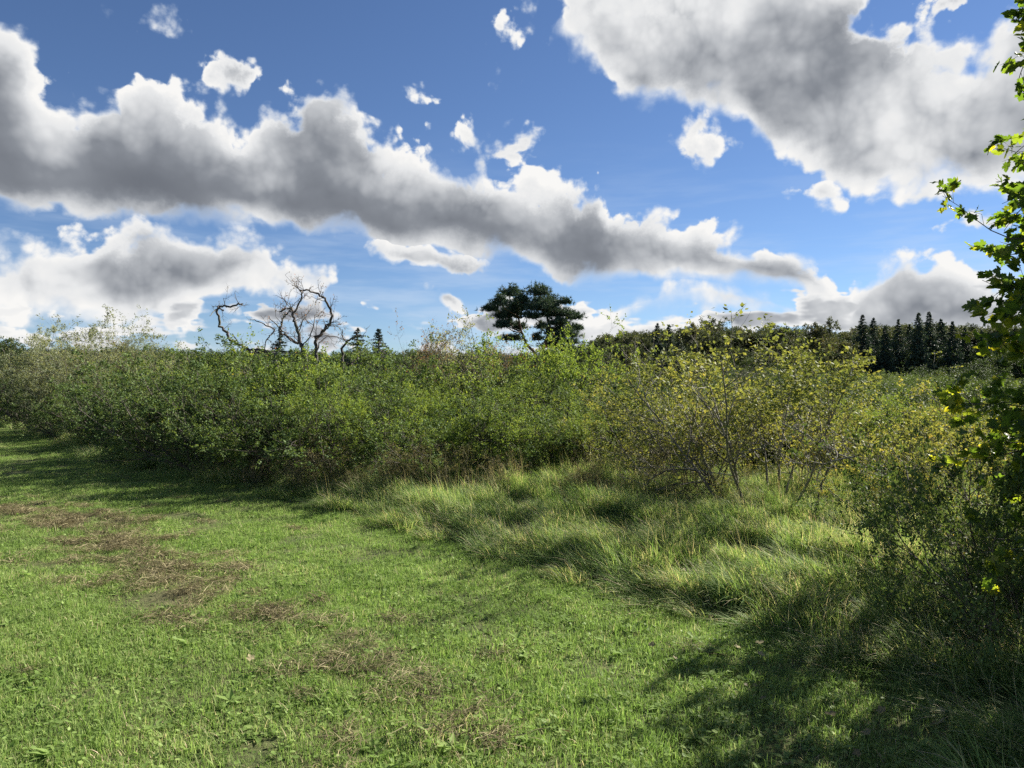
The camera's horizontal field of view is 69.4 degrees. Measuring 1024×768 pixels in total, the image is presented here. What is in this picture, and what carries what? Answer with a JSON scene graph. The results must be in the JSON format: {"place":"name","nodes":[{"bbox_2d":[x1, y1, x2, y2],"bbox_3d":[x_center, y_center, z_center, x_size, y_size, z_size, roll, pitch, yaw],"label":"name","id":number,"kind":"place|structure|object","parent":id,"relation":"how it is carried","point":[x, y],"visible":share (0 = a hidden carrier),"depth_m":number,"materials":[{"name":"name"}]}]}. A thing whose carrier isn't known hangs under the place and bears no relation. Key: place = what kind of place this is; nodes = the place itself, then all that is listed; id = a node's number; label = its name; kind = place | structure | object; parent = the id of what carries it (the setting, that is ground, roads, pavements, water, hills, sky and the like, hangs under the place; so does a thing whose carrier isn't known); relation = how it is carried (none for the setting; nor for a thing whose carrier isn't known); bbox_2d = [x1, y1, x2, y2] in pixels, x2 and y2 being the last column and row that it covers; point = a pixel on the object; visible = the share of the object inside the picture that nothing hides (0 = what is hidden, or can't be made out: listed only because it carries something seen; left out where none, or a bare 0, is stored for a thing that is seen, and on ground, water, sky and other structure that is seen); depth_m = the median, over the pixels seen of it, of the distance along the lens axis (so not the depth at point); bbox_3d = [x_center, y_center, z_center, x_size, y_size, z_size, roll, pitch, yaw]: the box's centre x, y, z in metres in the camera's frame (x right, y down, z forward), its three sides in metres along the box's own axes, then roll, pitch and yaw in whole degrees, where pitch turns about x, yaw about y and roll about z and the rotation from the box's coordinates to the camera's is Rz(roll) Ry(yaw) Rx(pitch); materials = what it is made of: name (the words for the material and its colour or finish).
{"place":"outdoors","nodes":[
{"label":"outdoors","id":0,"kind":"place"},
{"bbox_2d":[339,327,367,369],"bbox_3d":[-3.704,-0.358,16.924,0.556,1.992,1.014,0,0,-45],"label":"dead snag","id":1,"kind":"object","parent":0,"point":[343,346],"visible":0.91,"depth_m":17.04,"materials":[{"name":"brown wood"}]},
{"bbox_2d":[0,420,1023,767],"bbox_3d":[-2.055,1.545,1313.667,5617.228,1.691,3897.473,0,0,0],"label":"ground","id":2,"kind":"structure","parent":0,"point":[150,598],"depth_m":4.09,"materials":[{"name":"green plant"}]},
{"bbox_2d":[0,337,16,356],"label":"broadleaf tree","id":3,"kind":"object","parent":2,"relation":"on","point":[7,345],"visible":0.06,"depth_m":61.60,"materials":[{"name":"green plant"}]},
{"bbox_2d":[0,335,48,418],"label":"hedge bush","id":4,"kind":"object","parent":2,"relation":"on","point":[13,346],"visible":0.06,"depth_m":29.06,"materials":[{"name":"green plant"}]},
{"bbox_2d":[0,344,72,424],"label":"hedge bush","id":5,"kind":"object","parent":2,"relation":"on","point":[6,400],"visible":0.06,"depth_m":27.09,"materials":[{"name":"green plant"}]},
{"bbox_2d":[0,365,160,435],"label":"hedge bush","id":6,"kind":"object","parent":2,"relation":"on","point":[17,408],"visible":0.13,"depth_m":21.30,"materials":[{"name":"green plant"}]},
{"bbox_2d":[6,374,163,444],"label":"hedge bush","id":7,"kind":"object","parent":2,"relation":"on","point":[36,410],"visible":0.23,"depth_m":17.62,"materials":[{"name":"green plant"}]},
{"bbox_2d":[0,304,184,425],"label":"pale shrub","id":8,"kind":"object","parent":2,"relation":"on","point":[43,344],"visible":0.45,"depth_m":22.61,"materials":[{"name":"green plant"}]},
{"bbox_2d":[0,325,200,430],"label":"pale shrub","id":9,"kind":"object","parent":2,"relation":"on","point":[33,385],"visible":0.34,"depth_m":20.51,"materials":[{"name":"green plant"}]},
{"bbox_2d":[56,327,161,375],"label":"bare shrub","id":10,"kind":"object","parent":2,"relation":"on","point":[107,352],"visible":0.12,"depth_m":25.89,"materials":[{"name":"green plant"}]},
{"bbox_2d":[52,363,231,435],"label":"hedge bush","id":11,"kind":"object","parent":2,"relation":"on","point":[92,386],"visible":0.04,"depth_m":18.58,"materials":[{"name":"green plant"}]},
{"bbox_2d":[60,358,252,464],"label":"hedge bush","id":12,"kind":"object","parent":2,"relation":"on","point":[117,426],"visible":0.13,"depth_m":14.15,"materials":[{"name":"green plant"}]},
{"bbox_2d":[52,355,364,470],"bbox_3d":[-4.877,0.486,13.771,5.481,2.092,4.722,0,0,8],"label":"hedge bush","id":13,"kind":"object","parent":2,"relation":"on","point":[173,416],"visible":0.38,"depth_m":12.68,"materials":[{"name":"green plant"}]},
{"bbox_2d":[96,343,323,451],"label":"hedge bush","id":14,"kind":"object","parent":2,"relation":"on","point":[134,363],"visible":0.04,"depth_m":16.08,"materials":[{"name":"green plant"}]},
{"bbox_2d":[210,283,277,368],"bbox_3d":[-6.294,-0.846,16.957,1.916,2.930,1.008,0,0,22],"label":"dead limb","id":15,"kind":"object","parent":14,"relation":"attached to","point":[219,306],"visible":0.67,"depth_m":16.74,"materials":[{"name":"brown wood"}]},
{"bbox_2d":[125,341,302,429],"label":"hedge bush","id":16,"kind":"object","parent":2,"relation":"on","point":[186,365],"visible":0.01,"depth_m":19.11,"materials":[{"name":"green plant"}]},
{"bbox_2d":[54,328,438,460],"bbox_3d":[-4.940,0.180,16.200,7.500,2.862,6.461,0,0,4],"label":"hedge bush","id":17,"kind":"object","parent":2,"relation":"on","point":[247,370],"visible":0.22,"depth_m":14.60,"materials":[{"name":"green plant"}]},
{"bbox_2d":[95,356,414,487],"bbox_3d":[-3.476,0.572,11.906,4.713,2.119,4.804,0,0,29],"label":"hedge bush","id":18,"kind":"object","parent":2,"relation":"on","point":[255,413],"visible":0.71,"depth_m":11.23,"materials":[{"name":"green plant"}]},
{"bbox_2d":[264,332,292,373],"bbox_3d":[-9.566,-0.048,30.016,3.125,4.205,3.508,0,0,0],"label":"conifer","id":19,"kind":"object","parent":2,"relation":"on","point":[278,344],"visible":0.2,"depth_m":29.96,"materials":[{"name":"green plant"}]},
{"bbox_2d":[116,333,448,463],"bbox_3d":[-3.624,0.265,14.357,5.975,2.686,6.090,0,0,29],"label":"hedge bush","id":20,"kind":"object","parent":2,"relation":"on","point":[266,362],"visible":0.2,"depth_m":13.56,"materials":[{"name":"green plant"}]},
{"bbox_2d":[247,273,348,383],"bbox_3d":[-4.988,-0.724,17.537,2.334,3.767,1.574,0,0,0],"label":"dead tree","id":21,"kind":"object","parent":2,"relation":"on","point":[299,334],"visible":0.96,"depth_m":17.49,"materials":[{"name":"wood"}]},
{"bbox_2d":[204,367,457,480],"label":"hedge bush","id":22,"kind":"object","parent":2,"relation":"on","point":[350,403],"visible":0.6,"depth_m":11.02,"materials":[{"name":"green plant"}]},
{"bbox_2d":[202,320,498,456],"bbox_3d":[-3.486,0.247,14.649,4.926,2.822,5.498,0,0,-22],"label":"hedge bush","id":23,"kind":"object","parent":2,"relation":"on","point":[305,372],"visible":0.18,"depth_m":13.59,"materials":[{"name":"green plant"}]},
{"bbox_2d":[344,328,371,376],"bbox_3d":[-6.084,-0.210,29.018,2.752,4.039,2.381,0,0,-11],"label":"conifer","id":24,"kind":"object","parent":2,"relation":"on","point":[353,344],"visible":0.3,"depth_m":28.97,"materials":[{"name":"green plant"}]},
{"bbox_2d":[0,492,725,767],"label":"dry grass cuttings","id":25,"kind":"object","parent":2,"relation":"on","point":[68,520],"visible":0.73,"depth_m":5.28,"materials":[{"name":"plant"}]},
{"bbox_2d":[250,339,487,445],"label":"hedge bush","id":26,"kind":"object","parent":2,"relation":"on","point":[431,362],"visible":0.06,"depth_m":15.68,"materials":[{"name":"green plant"}]},
{"bbox_2d":[367,329,398,377],"bbox_3d":[-5.404,-0.129,30.573,3.621,4.340,3.225,0,0,41],"label":"conifer","id":27,"kind":"object","parent":2,"relation":"on","point":[379,339],"visible":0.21,"depth_m":30.44,"materials":[{"name":"green plant"}]},
{"bbox_2d":[295,343,549,458],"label":"hedge bush","id":28,"kind":"object","parent":2,"relation":"on","point":[481,383],"visible":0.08,"depth_m":14.41,"materials":[{"name":"green plant"}]},
{"bbox_2d":[386,310,460,392],"bbox_3d":[-2.109,-0.154,17.586,1.813,3.358,2.481,0,0,-10],"label":"sapling","id":29,"kind":"object","parent":2,"relation":"on","point":[424,349],"visible":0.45,"depth_m":17.33,"materials":[{"name":"green plant"}]},
{"bbox_2d":[308,376,566,481],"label":"hedge bush","id":30,"kind":"object","parent":2,"relation":"on","point":[382,446],"visible":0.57,"depth_m":11.12,"materials":[{"name":"green plant"}]},
{"bbox_2d":[337,383,565,482],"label":"hedge bush","id":31,"kind":"object","parent":2,"relation":"on","point":[462,436],"visible":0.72,"depth_m":10.88,"materials":[{"name":"green plant"}]},
{"bbox_2d":[400,305,508,396],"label":"bush","id":32,"kind":"object","parent":2,"relation":"on","point":[439,340],"visible":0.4,"depth_m":17.57,"materials":[{"name":"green plant"}]},
{"bbox_2d":[171,430,771,500],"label":"dry weeds","id":33,"kind":"object","parent":2,"relation":"on","point":[298,476],"visible":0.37,"depth_m":10.19,"materials":[{"name":"green plant"}]},
{"bbox_2d":[396,367,564,452],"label":"hedge bush","id":34,"kind":"object","parent":2,"relation":"on","point":[446,392],"visible":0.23,"depth_m":14.31,"materials":[{"name":"green plant"}]},
{"bbox_2d":[442,325,547,389],"bbox_3d":[-0.538,0.032,18.123,2.390,3.042,3.270,0,0,-20],"label":"tree","id":35,"kind":"object","parent":2,"relation":"on","point":[507,356],"visible":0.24,"depth_m":17.66,"materials":[{"name":"green plant"}]},
{"bbox_2d":[0,415,1023,767],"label":"tall grass","id":36,"kind":"structure","parent":2,"relation":"on","point":[674,545],"depth_m":6.33,"materials":[{"name":"green plant"}]},
{"bbox_2d":[0,354,1023,471],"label":"thicket","id":37,"kind":"object","parent":2,"relation":"on","point":[970,391],"visible":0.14,"depth_m":14.92,"materials":[{"name":"green plant"}]},
{"bbox_2d":[2,321,1021,355],"bbox_3d":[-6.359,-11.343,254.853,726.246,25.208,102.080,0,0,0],"label":"wood","id":38,"kind":"object","parent":2,"relation":"on","point":[845,336],"visible":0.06,"depth_m":227.28,"materials":[{"name":"green plant"}]},
{"bbox_2d":[6,345,1023,381],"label":"wood edge","id":39,"kind":"object","parent":2,"relation":"on","point":[1014,365],"visible":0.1,"depth_m":198.00,"materials":[{"name":"green plant"}]},
{"bbox_2d":[441,370,604,445],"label":"hedge bush","id":40,"kind":"object","parent":2,"relation":"on","point":[548,395],"visible":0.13,"depth_m":14.06,"materials":[{"name":"green plant"}]},
{"bbox_2d":[474,280,588,374],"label":"pine tree","id":41,"kind":"object","parent":2,"relation":"on","point":[548,307],"visible":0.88,"depth_m":54.37,"materials":[{"name":"green plant"}]},
{"bbox_2d":[411,388,653,475],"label":"hedge bush","id":42,"kind":"object","parent":2,"relation":"on","point":[540,449],"visible":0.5,"depth_m":11.08,"materials":[{"name":"green plant"}]},
{"bbox_2d":[429,304,659,434],"bbox_3d":[0.690,-0.057,16.579,5.241,3.669,5.849,0,0,-8],"label":"young tree","id":43,"kind":"object","parent":2,"relation":"on","point":[557,366],"visible":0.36,"depth_m":16.05,"materials":[{"name":"green plant"}]},
{"bbox_2d":[485,401,658,474],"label":"hedge bush","id":44,"kind":"object","parent":2,"relation":"on","point":[582,429],"visible":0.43,"depth_m":11.51,"materials":[{"name":"green plant"}]},
{"bbox_2d":[568,341,611,369],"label":"broadleaf tree","id":45,"kind":"object","parent":2,"relation":"on","point":[588,352],"visible":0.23,"depth_m":128.60,"materials":[{"name":"green plant"}]},
{"bbox_2d":[581,333,623,370],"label":"broadleaf tree","id":46,"kind":"object","parent":2,"relation":"on","point":[607,353],"visible":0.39,"depth_m":149.27,"materials":[{"name":"green plant"}]},
{"bbox_2d":[526,396,685,472],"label":"hedge bush","id":47,"kind":"object","parent":2,"relation":"on","point":[619,452],"visible":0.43,"depth_m":11.62,"materials":[{"name":"green plant"}]},
{"bbox_2d":[539,378,681,439],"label":"hedge bush","id":48,"kind":"object","parent":2,"relation":"on","point":[572,397],"visible":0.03,"depth_m":14.18,"materials":[{"name":"green plant"}]},
{"bbox_2d":[522,371,703,460],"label":"hedge bush","id":49,"kind":"object","parent":2,"relation":"on","point":[614,393],"visible":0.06,"depth_m":13.42,"materials":[{"name":"green plant"}]},
{"bbox_2d":[609,329,640,371],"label":"broadleaf tree","id":50,"kind":"object","parent":2,"relation":"on","point":[623,358],"visible":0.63,"depth_m":173.40,"materials":[{"name":"green plant"}]},
{"bbox_2d":[246,543,1021,767],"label":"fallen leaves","id":51,"kind":"object","parent":2,"relation":"on","point":[880,709],"visible":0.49,"depth_m":3.58,"materials":[{"name":"plant"}]},
{"bbox_2d":[624,333,653,375],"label":"broadleaf tree","id":52,"kind":"object","parent":2,"relation":"on","point":[646,347],"visible":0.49,"depth_m":179.15,"materials":[{"name":"green plant"}]},
{"bbox_2d":[644,323,672,382],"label":"spruce tree","id":53,"kind":"object","parent":2,"relation":"on","point":[660,346],"visible":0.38,"depth_m":189.46,"materials":[{"name":"green plant"}]},
{"bbox_2d":[655,324,678,371],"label":"spruce tree","id":54,"kind":"object","parent":2,"relation":"on","point":[668,329],"visible":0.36,"depth_m":192.78,"materials":[{"name":"green plant"}]},
{"bbox_2d":[579,417,762,502],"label":"olive shrub","id":55,"kind":"object","parent":2,"relation":"on","point":[713,470],"visible":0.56,"depth_m":9.20,"materials":[{"name":"green plant"}]},
{"bbox_2d":[615,430,728,503],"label":"bare branches","id":56,"kind":"object","parent":2,"relation":"on","point":[704,474],"visible":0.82,"depth_m":8.75,"materials":[{"name":"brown wood"}]},
{"bbox_2d":[670,331,692,385],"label":"spruce tree","id":57,"kind":"object","parent":2,"relation":"on","point":[680,342],"visible":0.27,"depth_m":187.41,"materials":[{"name":"green plant"}]},
{"bbox_2d":[580,366,783,478],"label":"sapling clump","id":58,"kind":"object","parent":2,"relation":"on","point":[657,399],"visible":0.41,"depth_m":10.51,"materials":[{"name":"green plant"}]},
{"bbox_2d":[569,336,799,489],"bbox_3d":[2.248,0.462,9.583,3.070,2.226,2.318,0,0,7],"label":"sapling clump","id":59,"kind":"object","parent":2,"relation":"on","point":[701,441],"visible":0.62,"depth_m":9.48,"materials":[{"name":"green plant"}]},
{"bbox_2d":[671,321,726,377],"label":"broadleaf tree","id":60,"kind":"object","parent":2,"relation":"on","point":[690,338],"visible":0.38,"depth_m":170.49,"materials":[{"name":"green plant"}]},
{"bbox_2d":[685,315,737,372],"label":"broadleaf tree","id":61,"kind":"object","parent":2,"relation":"on","point":[718,342],"visible":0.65,"depth_m":158.96,"materials":[{"name":"green plant"}]},
{"bbox_2d":[717,326,755,377],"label":"broadleaf tree","id":62,"kind":"object","parent":2,"relation":"on","point":[736,340],"visible":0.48,"depth_m":184.44,"materials":[{"name":"green plant"}]},
{"bbox_2d":[585,302,905,503],"bbox_3d":[2.702,0.290,8.629,3.112,2.556,4.064,0,0,-15],"label":"sapling clump","id":63,"kind":"object","parent":2,"relation":"on","point":[797,390],"visible":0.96,"depth_m":8.44,"materials":[{"name":"green plant"}]},
{"bbox_2d":[751,322,790,374],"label":"broadleaf tree","id":64,"kind":"object","parent":2,"relation":"on","point":[773,334],"visible":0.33,"depth_m":180.13,"materials":[{"name":"green plant"}]},
{"bbox_2d":[776,326,816,366],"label":"broadleaf tree","id":65,"kind":"object","parent":2,"relation":"on","point":[790,333],"visible":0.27,"depth_m":174.58,"materials":[{"name":"green plant"}]},
{"bbox_2d":[722,358,882,489],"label":"sapling clump","id":66,"kind":"object","parent":2,"relation":"on","point":[822,452],"visible":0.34,"depth_m":9.63,"materials":[{"name":"green plant"}]},
{"bbox_2d":[789,316,849,373],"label":"broadleaf tree","id":67,"kind":"object","parent":2,"relation":"on","point":[818,332],"visible":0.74,"depth_m":164.77,"materials":[{"name":"green plant"}]},
{"bbox_2d":[807,435,845,518],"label":"leaning stem","id":68,"kind":"object","parent":2,"relation":"on","point":[823,480],"visible":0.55,"depth_m":8.25,"materials":[{"name":"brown wood"}]},
{"bbox_2d":[815,338,859,375],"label":"broadleaf tree","id":69,"kind":"object","parent":2,"relation":"on","point":[841,346],"visible":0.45,"depth_m":178.34,"materials":[{"name":"green plant"}]},
{"bbox_2d":[841,341,866,376],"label":"broadleaf tree","id":70,"kind":"object","parent":2,"relation":"on","point":[849,354],"visible":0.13,"depth_m":184.89,"materials":[{"name":"green plant"}]},
{"bbox_2d":[775,412,953,512],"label":"olive shrub","id":71,"kind":"object","parent":2,"relation":"on","point":[822,492],"visible":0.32,"depth_m":7.95,"materials":[{"name":"green plant"}]},
{"bbox_2d":[753,376,975,466],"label":"olive shrub","id":72,"kind":"object","parent":2,"relation":"on","point":[914,390],"visible":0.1,"depth_m":11.34,"materials":[{"name":"green plant"}]},
{"bbox_2d":[851,314,881,378],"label":"spruce tree","id":73,"kind":"object","parent":2,"relation":"on","point":[863,334],"visible":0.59,"depth_m":194.14,"materials":[{"name":"green plant"}]},
{"bbox_2d":[774,400,971,558],"bbox_3d":[2.996,0.860,6.208,1.580,1.450,0.695,0,0,41],"label":"bush","id":74,"kind":"object","parent":2,"relation":"on","point":[816,441],"visible":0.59,"depth_m":6.27,"materials":[{"name":"green plant"}]},
{"bbox_2d":[866,318,882,372],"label":"spruce tree","id":75,"kind":"object","parent":2,"relation":"on","point":[873,332],"visible":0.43,"depth_m":199.59,"materials":[{"name":"green plant"}]},
{"bbox_2d":[870,327,900,379],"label":"spruce tree","id":76,"kind":"object","parent":2,"relation":"on","point":[886,359],"visible":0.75,"depth_m":191.57,"materials":[{"name":"green plant"}]},
{"bbox_2d":[888,319,916,376],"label":"spruce tree","id":77,"kind":"object","parent":2,"relation":"on","point":[900,351],"visible":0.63,"depth_m":195.23,"materials":[{"name":"green plant"}]},
{"bbox_2d":[786,398,1023,632],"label":"shaded bush","id":78,"kind":"object","parent":2,"relation":"on","point":[958,471],"visible":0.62,"depth_m":5.10,"materials":[{"name":"green plant"}]},
{"bbox_2d":[903,324,912,353],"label":"spruce tree","id":79,"kind":"object","parent":2,"relation":"on","point":[908,331],"visible":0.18,"depth_m":202.87,"materials":[{"name":"green plant"}]},
{"bbox_2d":[899,312,936,378],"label":"spruce tree","id":80,"kind":"object","parent":2,"relation":"on","point":[919,343],"visible":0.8,"depth_m":193.19,"materials":[{"name":"green plant"}]},
{"bbox_2d":[821,382,1017,479],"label":"olive shrub","id":81,"kind":"object","parent":2,"relation":"on","point":[871,421],"visible":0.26,"depth_m":10.61,"materials":[{"name":"green plant"}]},
{"bbox_2d":[828,403,1017,514],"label":"olive shrub","id":82,"kind":"object","parent":2,"relation":"on","point":[887,451],"visible":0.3,"depth_m":8.06,"materials":[{"name":"green plant"}]},
{"bbox_2d":[837,350,1009,477],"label":"olive shrub","id":83,"kind":"object","parent":2,"relation":"on","point":[907,419],"visible":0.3,"depth_m":9.79,"materials":[{"name":"green plant"}]},
{"bbox_2d":[834,465,1023,675],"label":"shaded bush","id":84,"kind":"object","parent":2,"relation":"on","point":[940,574],"visible":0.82,"depth_m":4.22,"materials":[{"name":"green plant"}]},
{"bbox_2d":[920,312,952,375],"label":"spruce tree","id":85,"kind":"object","parent":2,"relation":"on","point":[929,325],"visible":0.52,"depth_m":196.31,"materials":[{"name":"green plant"}]},
{"bbox_2d":[852,413,1023,541],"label":"olive shrub","id":86,"kind":"object","parent":2,"relation":"on","point":[952,464],"visible":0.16,"depth_m":6.99,"materials":[{"name":"green plant"}]},
{"bbox_2d":[930,318,953,359],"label":"spruce tree","id":87,"kind":"object","parent":2,"relation":"on","point":[943,338],"visible":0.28,"depth_m":200.51,"materials":[{"name":"green plant"}]},
{"bbox_2d":[934,321,968,377],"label":"spruce tree","id":88,"kind":"object","parent":2,"relation":"on","point":[952,341],"visible":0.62,"depth_m":192.46,"materials":[{"name":"green plant"}]},
{"bbox_2d":[897,385,1022,484],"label":"olive shrub","id":89,"kind":"object","parent":2,"relation":"on","point":[972,426],"visible":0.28,"depth_m":9.70,"materials":[{"name":"green plant"}]},
{"bbox_2d":[956,328,974,369],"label":"spruce tree","id":90,"kind":"object","parent":2,"relation":"on","point":[967,350],"visible":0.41,"depth_m":197.64,"materials":[{"name":"green plant"}]},
{"bbox_2d":[926,0,1023,595],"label":"field maple","id":91,"kind":"object","parent":2,"relation":"on","point":[1005,311],"visible":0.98,"depth_m":4.21,"materials":[{"name":"green plant"}]},
{"bbox_2d":[968,330,998,383],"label":"spruce tree","id":92,"kind":"object","parent":2,"relation":"on","point":[977,349],"visible":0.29,"depth_m":195.43,"materials":[{"name":"green plant"}]},
{"bbox_2d":[989,198,1023,454],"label":"field maple","id":93,"kind":"object","parent":2,"relation":"on","point":[1010,203],"visible":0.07,"depth_m":6.88,"materials":[{"name":"green plant"}]},
{"bbox_2d":[0,0,1023,356],"label":"sky","id":94,"kind":"structure","parent":0,"point":[654,161],"materials":[{"name":"blue"}]}
]}

